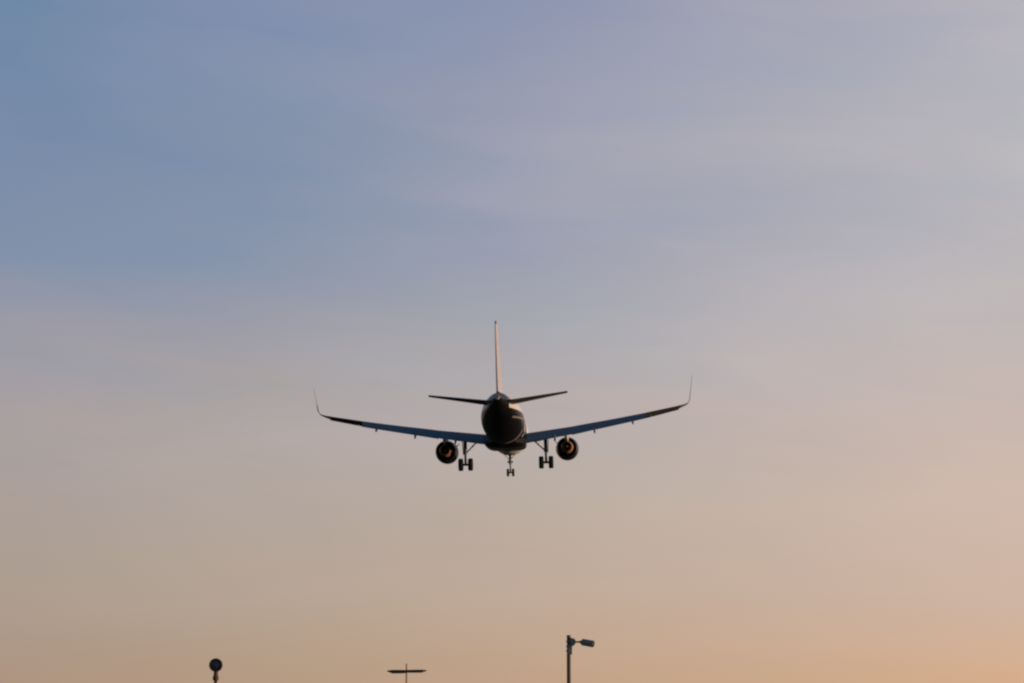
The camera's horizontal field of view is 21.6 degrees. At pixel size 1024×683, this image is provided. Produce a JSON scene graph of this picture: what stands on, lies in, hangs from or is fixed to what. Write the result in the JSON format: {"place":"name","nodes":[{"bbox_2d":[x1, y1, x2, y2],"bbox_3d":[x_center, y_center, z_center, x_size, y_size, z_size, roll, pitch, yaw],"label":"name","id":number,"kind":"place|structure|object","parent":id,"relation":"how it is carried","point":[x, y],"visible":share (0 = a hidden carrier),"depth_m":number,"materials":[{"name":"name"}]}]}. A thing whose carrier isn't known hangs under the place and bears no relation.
{"place":"outdoors","nodes":[
{"label":"outdoors","id":0,"kind":"place"},
{"bbox_2d":[313,321,691,476],"bbox_3d":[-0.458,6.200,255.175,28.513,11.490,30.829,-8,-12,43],"label":"airliner","id":1,"kind":"object","parent":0,"point":[504,426],"visible":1,"depth_m":256.37,"materials":[{"name":"white paint"}]},
{"bbox_2d":[0,0,1023,682],"label":"sky","id":2,"kind":"structure","parent":0,"point":[808,215],"materials":[{"name":"blue"}]},
{"label":"ground","id":3,"kind":"structure","parent":0,"visible":0},
{"bbox_2d":[209,658,222,682],"bbox_3d":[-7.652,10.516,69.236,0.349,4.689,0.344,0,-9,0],"label":"floodlight post","id":4,"kind":"object","parent":3,"relation":"on","point":[215,665],"visible":1,"depth_m":69.47,"materials":[{"name":"black metal"}]},
{"bbox_2d":[387,664,426,682],"bbox_3d":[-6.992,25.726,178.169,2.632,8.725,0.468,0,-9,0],"label":"crossbar mast","id":5,"kind":"object","parent":3,"relation":"on","point":[406,671],"visible":1,"depth_m":178.67,"materials":[{"name":"grey metal"}]},
{"bbox_2d":[566,635,594,682],"bbox_3d":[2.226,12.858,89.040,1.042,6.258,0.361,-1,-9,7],"label":"street light","id":6,"kind":"object","parent":3,"relation":"on","point":[570,641],"visible":1,"depth_m":89.39,"materials":[{"name":"metal"}]}
]}

